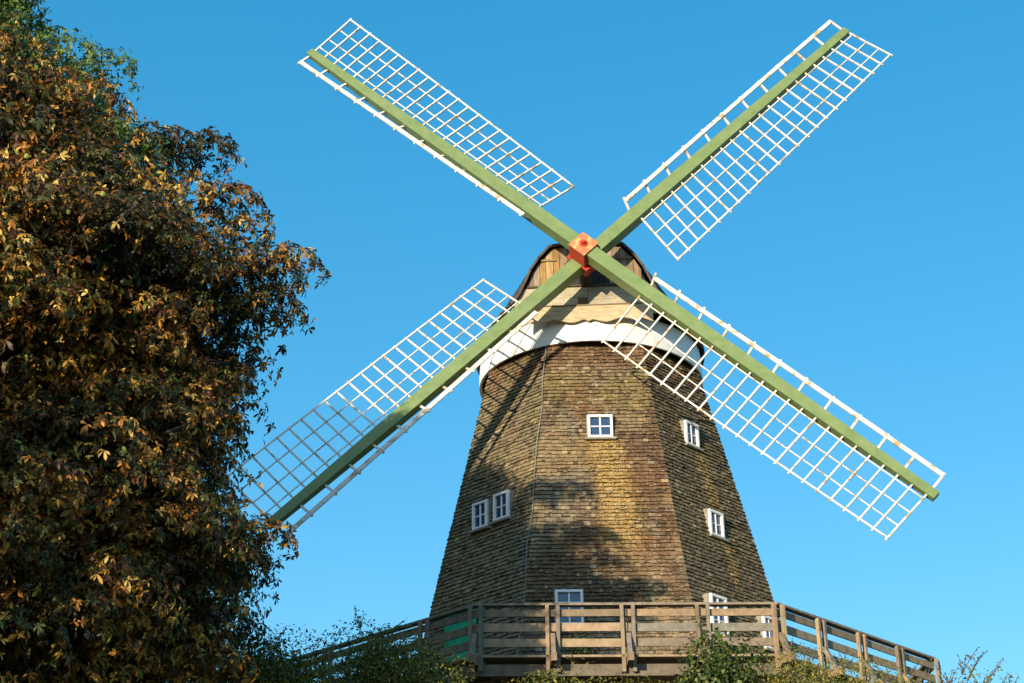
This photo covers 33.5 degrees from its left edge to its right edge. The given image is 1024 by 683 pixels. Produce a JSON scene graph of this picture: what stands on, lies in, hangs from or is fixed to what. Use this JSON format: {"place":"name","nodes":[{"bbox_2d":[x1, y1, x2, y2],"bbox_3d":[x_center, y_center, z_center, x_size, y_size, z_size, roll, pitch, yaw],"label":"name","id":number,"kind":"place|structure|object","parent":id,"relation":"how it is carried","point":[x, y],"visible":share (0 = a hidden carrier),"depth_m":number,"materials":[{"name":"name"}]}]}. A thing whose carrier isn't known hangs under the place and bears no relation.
{"place":"outdoors","nodes":[
{"label":"outdoors","id":0,"kind":"place"},
{"bbox_2d":[5,0,1023,682],"label":"sky","id":1,"kind":"structure","parent":0,"point":[881,261],"materials":[{"name":"blue"}]},
{"bbox_2d":[279,602,941,682],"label":"gallery","id":2,"kind":"object","parent":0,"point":[499,668],"visible":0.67,"depth_m":30.54,"materials":[{"name":"brown wood"}]},
{"bbox_2d":[560,632,604,654],"bbox_3d":[1.313,5.870,31.882,0.862,0.909,0.440,-2,-26,3],"label":"deck plant","id":3,"kind":"object","parent":2,"relation":"on","point":[588,651],"visible":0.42,"depth_m":31.93,"materials":[{"name":"green plant"}]},
{"bbox_2d":[711,631,744,653],"bbox_3d":[4.011,5.816,31.803,0.830,0.879,0.450,-2,-26,3],"label":"deck plant","id":4,"kind":"object","parent":2,"relation":"on","point":[732,633],"visible":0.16,"depth_m":31.94,"materials":[{"name":"green plant"}]},
{"bbox_3d":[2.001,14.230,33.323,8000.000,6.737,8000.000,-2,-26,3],"label":"ground","id":5,"kind":"structure","parent":0,"visible":0},
{"bbox_2d":[0,0,192,278],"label":"green tree","id":6,"kind":"object","parent":5,"relation":"on","point":[22,9],"visible":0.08,"depth_m":36.82,"materials":[{"name":"green plant"}]},
{"bbox_2d":[0,13,331,682],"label":"chestnut tree","id":7,"kind":"object","parent":5,"relation":"on","point":[119,394],"visible":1,"depth_m":22.50,"materials":[{"name":"brown plant"}]},
{"bbox_2d":[164,620,345,682],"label":"shrub","id":8,"kind":"object","parent":5,"relation":"on","point":[274,669],"visible":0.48,"depth_m":25.63,"materials":[{"name":"green plant"}]},
{"bbox_2d":[233,606,441,682],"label":"shrub","id":9,"kind":"object","parent":5,"relation":"on","point":[354,659],"visible":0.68,"depth_m":26.41,"materials":[{"name":"green plant"}]},
{"bbox_2d":[334,620,475,682],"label":"shrub","id":10,"kind":"object","parent":5,"relation":"on","point":[441,665],"visible":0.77,"depth_m":26.48,"materials":[{"name":"green plant"}]},
{"bbox_2d":[501,653,614,682],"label":"shrub","id":11,"kind":"object","parent":5,"relation":"on","point":[547,677],"visible":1,"depth_m":26.38,"materials":[{"name":"green plant"}]},
{"bbox_2d":[228,19,945,666],"bbox_3d":[1.763,2.207,38.696,14.787,20.629,9.804,-2,-26,3],"label":"windmill","id":12,"kind":"object","parent":5,"relation":"on","point":[598,469],"visible":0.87,"depth_m":36.02},
{"bbox_2d":[444,609,476,661],"bbox_3d":[-1.037,6.373,34.068,0.120,1.980,0.820,23,-34,-40],"label":"door","id":13,"kind":"structure","parent":12,"relation":"in","point":[463,624],"depth_m":34.26,"materials":[{"name":"green paint"}]},
{"bbox_2d":[468,498,492,533],"bbox_3d":[-0.593,3.731,36.058,0.415,0.680,0.560,23,-34,-40],"label":"window","id":14,"kind":"structure","parent":12,"relation":"in","point":[481,510],"depth_m":35.96,"materials":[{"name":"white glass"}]},
{"bbox_2d":[489,489,514,525],"bbox_3d":[-0.142,3.500,35.681,0.415,0.680,0.560,23,-34,-40],"label":"window","id":15,"kind":"structure","parent":12,"relation":"in","point":[502,501],"depth_m":35.59,"materials":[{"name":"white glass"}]},
{"bbox_2d":[553,589,584,622],"bbox_3d":[1.125,5.291,33.484,0.670,0.800,0.415,-1,-26,0],"label":"window","id":16,"kind":"structure","parent":12,"relation":"in","point":[560,595],"depth_m":33.46,"materials":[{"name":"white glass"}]},
{"bbox_2d":[585,414,615,440],"bbox_3d":[1.874,1.866,36.188,0.650,0.601,0.415,-1,-26,0],"label":"window","id":17,"kind":"structure","parent":12,"relation":"in","point":[600,425],"depth_m":36.09,"materials":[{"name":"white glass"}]},
{"bbox_2d":[679,419,703,451],"bbox_3d":[3.821,2.076,37.019,0.415,0.640,0.570,-23,-34,38],"label":"window","id":18,"kind":"structure","parent":12,"relation":"in","point":[690,430],"depth_m":36.93,"materials":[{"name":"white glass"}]},
{"bbox_2d":[703,508,728,541],"bbox_3d":[4.207,3.890,35.794,0.415,0.650,0.590,-23,-34,38],"label":"window","id":19,"kind":"structure","parent":12,"relation":"in","point":[715,519],"depth_m":35.70,"materials":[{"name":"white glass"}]},
{"bbox_2d":[702,592,729,636],"bbox_3d":[4.043,5.505,33.957,0.415,0.880,0.640,-23,-34,38],"label":"window","id":20,"kind":"structure","parent":12,"relation":"in","point":[708,597],"depth_m":33.91,"materials":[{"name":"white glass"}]},
{"bbox_2d":[756,616,782,653],"bbox_3d":[5.221,6.058,35.067,0.415,0.780,0.540,-23,-34,38],"label":"window","id":21,"kind":"structure","parent":12,"relation":"in","point":[761,619],"depth_m":34.98,"materials":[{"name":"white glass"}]},
{"bbox_2d":[594,671,700,682],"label":"shrub","id":22,"kind":"object","parent":5,"relation":"on","point":[632,680],"visible":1,"depth_m":26.18,"materials":[{"name":"green plant"}]},
{"bbox_2d":[670,618,771,682],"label":"shrub","id":23,"kind":"object","parent":5,"relation":"on","point":[714,673],"visible":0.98,"depth_m":26.50,"materials":[{"name":"green plant"}]},
{"bbox_2d":[750,636,918,682],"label":"shrub","id":24,"kind":"object","parent":5,"relation":"on","point":[821,677],"visible":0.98,"depth_m":26.57,"materials":[{"name":"green plant"}]},
{"bbox_2d":[882,661,965,682],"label":"shrub","id":25,"kind":"object","parent":5,"relation":"on","point":[942,681],"visible":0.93,"depth_m":27.16,"materials":[{"name":"green plant"}]},
{"bbox_2d":[930,647,1019,682],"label":"twiggy shrub","id":26,"kind":"object","parent":5,"relation":"on","point":[972,675],"visible":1,"depth_m":26.70,"materials":[{"name":"green plant"}]}
]}

